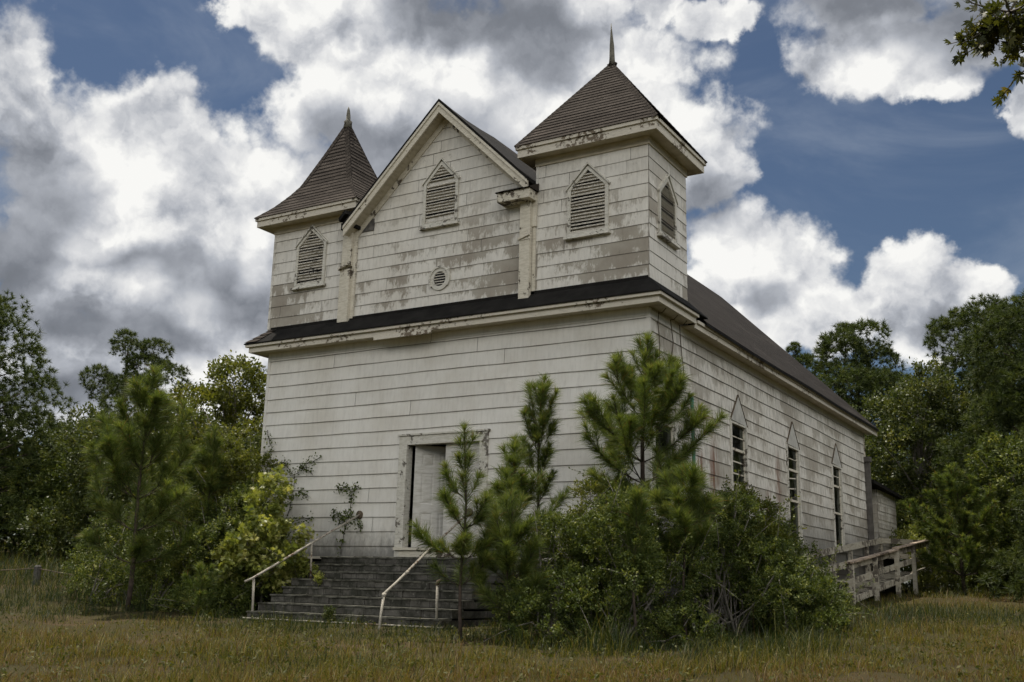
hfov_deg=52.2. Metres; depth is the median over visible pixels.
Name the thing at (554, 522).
holly shrub
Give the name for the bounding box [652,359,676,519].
window
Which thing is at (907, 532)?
vine bush
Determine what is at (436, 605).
pipe stub
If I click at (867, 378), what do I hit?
pine tree
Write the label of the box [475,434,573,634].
pine sapling
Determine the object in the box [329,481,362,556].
wall vine
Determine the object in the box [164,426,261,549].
thicket shrub
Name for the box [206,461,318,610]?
sweetgum sapling
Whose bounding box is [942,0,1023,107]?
overhanging oak
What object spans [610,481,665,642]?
pine sapling
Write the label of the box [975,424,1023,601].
pine tree
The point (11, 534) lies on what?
woodland edge
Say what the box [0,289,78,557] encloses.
tree
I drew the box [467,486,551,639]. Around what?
pine sapling
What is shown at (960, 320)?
pine tree
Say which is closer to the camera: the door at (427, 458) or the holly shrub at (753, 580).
the holly shrub at (753, 580)
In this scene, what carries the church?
on the ground at (116, 615)
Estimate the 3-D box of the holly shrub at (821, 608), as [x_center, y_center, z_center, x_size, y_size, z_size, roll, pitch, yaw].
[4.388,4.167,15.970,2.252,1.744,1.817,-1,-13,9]
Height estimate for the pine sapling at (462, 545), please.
3.227 m
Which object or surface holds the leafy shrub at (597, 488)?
on the ground at (116, 615)
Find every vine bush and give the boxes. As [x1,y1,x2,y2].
[889,524,931,569]
[906,550,958,593]
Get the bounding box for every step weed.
[313,571,326,585]
[321,605,336,623]
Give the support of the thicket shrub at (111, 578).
on the ground at (116, 615)
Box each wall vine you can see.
[263,430,321,543]
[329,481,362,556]
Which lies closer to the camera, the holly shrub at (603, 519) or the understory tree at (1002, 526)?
the holly shrub at (603, 519)
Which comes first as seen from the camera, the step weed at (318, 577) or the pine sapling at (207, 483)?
the step weed at (318, 577)
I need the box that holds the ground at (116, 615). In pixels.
[0,540,1023,681]
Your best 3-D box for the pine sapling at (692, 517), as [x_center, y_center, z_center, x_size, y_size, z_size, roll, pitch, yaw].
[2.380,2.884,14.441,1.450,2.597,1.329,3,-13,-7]
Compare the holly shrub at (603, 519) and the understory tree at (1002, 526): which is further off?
the understory tree at (1002, 526)
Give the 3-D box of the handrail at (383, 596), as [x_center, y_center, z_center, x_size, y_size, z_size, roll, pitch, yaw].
[-1.478,3.916,18.123,0.159,2.264,3.377,-4,-14,22]
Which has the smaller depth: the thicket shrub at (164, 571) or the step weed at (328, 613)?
the step weed at (328, 613)
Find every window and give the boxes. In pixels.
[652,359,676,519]
[729,395,749,520]
[786,422,803,542]
[831,443,844,546]
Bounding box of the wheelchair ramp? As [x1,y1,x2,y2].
[802,538,931,604]
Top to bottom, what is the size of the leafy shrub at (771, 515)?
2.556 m
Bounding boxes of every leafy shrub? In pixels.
[542,477,643,631]
[707,474,806,630]
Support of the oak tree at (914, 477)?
on the ground at (116, 615)
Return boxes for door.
[411,446,454,547]
[443,442,479,546]
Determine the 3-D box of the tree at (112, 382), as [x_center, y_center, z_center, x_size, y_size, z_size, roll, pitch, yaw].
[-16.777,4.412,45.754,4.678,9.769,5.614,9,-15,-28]
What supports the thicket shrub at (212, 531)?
on the ground at (116, 615)
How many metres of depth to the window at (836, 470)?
29.03 m
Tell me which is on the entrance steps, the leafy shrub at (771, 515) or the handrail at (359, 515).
the handrail at (359, 515)
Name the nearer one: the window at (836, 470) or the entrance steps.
the entrance steps
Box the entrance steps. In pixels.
[246,557,520,629]
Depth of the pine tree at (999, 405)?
34.29 m
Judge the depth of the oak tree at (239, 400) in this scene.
28.91 m
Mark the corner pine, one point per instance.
(631, 429)
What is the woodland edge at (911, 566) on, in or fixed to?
on the ground at (116, 615)
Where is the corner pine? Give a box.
[570,329,731,619]
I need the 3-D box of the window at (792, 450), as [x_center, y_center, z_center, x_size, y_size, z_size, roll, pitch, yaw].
[6.828,3.416,25.452,0.150,2.916,1.082,-7,-15,30]
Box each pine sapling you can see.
[73,361,221,610]
[179,423,232,559]
[179,561,222,619]
[402,420,503,639]
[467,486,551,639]
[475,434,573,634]
[508,372,564,625]
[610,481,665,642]
[637,457,728,639]
[897,462,1019,594]
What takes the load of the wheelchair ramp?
on the ground at (116, 615)
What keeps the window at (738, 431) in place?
in the church
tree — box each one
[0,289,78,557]
[0,427,130,557]
[14,400,186,564]
[78,326,192,440]
[133,349,266,530]
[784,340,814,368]
[806,317,935,568]
[850,352,1003,587]
[902,292,1023,509]
[930,288,1023,591]
[932,429,1023,593]
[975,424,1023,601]
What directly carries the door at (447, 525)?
in the church
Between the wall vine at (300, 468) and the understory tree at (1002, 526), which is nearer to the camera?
the wall vine at (300, 468)
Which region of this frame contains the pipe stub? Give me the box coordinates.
[435,579,441,618]
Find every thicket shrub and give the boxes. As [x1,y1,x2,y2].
[57,498,193,605]
[113,531,174,587]
[114,450,246,610]
[145,488,305,617]
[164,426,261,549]
[165,420,287,582]
[193,474,290,609]
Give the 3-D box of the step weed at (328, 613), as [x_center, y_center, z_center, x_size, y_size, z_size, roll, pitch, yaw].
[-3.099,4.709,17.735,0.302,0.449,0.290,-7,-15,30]
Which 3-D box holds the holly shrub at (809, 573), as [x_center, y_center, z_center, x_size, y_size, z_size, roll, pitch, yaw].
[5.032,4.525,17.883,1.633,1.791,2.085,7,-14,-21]
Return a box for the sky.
[0,0,1023,586]
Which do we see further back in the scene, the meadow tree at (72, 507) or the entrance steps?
the meadow tree at (72, 507)
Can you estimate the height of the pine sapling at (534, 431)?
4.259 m
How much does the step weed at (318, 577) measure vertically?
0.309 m
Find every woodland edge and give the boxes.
[0,402,254,562]
[885,428,1015,586]
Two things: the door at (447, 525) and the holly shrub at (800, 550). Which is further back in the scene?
the door at (447, 525)
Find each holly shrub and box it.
[479,487,625,646]
[545,463,743,648]
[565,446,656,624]
[643,469,817,635]
[710,494,848,630]
[722,551,874,618]
[730,556,874,636]
[787,556,854,622]
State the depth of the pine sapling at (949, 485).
30.53 m
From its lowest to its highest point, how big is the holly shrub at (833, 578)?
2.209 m
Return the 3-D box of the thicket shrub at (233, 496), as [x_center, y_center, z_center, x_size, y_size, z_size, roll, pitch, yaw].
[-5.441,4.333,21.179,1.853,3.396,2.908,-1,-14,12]
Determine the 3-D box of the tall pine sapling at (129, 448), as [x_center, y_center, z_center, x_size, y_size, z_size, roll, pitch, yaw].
[-7.298,2.829,20.747,2.959,5.016,2.650,3,-13,-7]
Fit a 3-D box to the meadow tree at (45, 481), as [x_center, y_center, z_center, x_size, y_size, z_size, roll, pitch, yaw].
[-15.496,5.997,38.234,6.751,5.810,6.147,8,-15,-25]
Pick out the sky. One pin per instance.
(853, 171)
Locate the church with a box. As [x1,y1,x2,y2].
[244,24,903,623]
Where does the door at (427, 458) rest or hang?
in the church
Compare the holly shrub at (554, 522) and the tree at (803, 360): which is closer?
the holly shrub at (554, 522)
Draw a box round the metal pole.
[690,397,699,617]
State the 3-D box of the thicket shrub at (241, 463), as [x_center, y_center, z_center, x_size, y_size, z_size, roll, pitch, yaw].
[-5.889,3.686,22.066,2.124,3.970,2.933,-7,-15,30]
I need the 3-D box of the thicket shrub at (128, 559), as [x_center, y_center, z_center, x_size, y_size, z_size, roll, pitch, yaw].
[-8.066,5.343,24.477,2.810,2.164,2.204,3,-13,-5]
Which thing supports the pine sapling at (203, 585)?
on the ground at (116, 615)
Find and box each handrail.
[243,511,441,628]
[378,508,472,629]

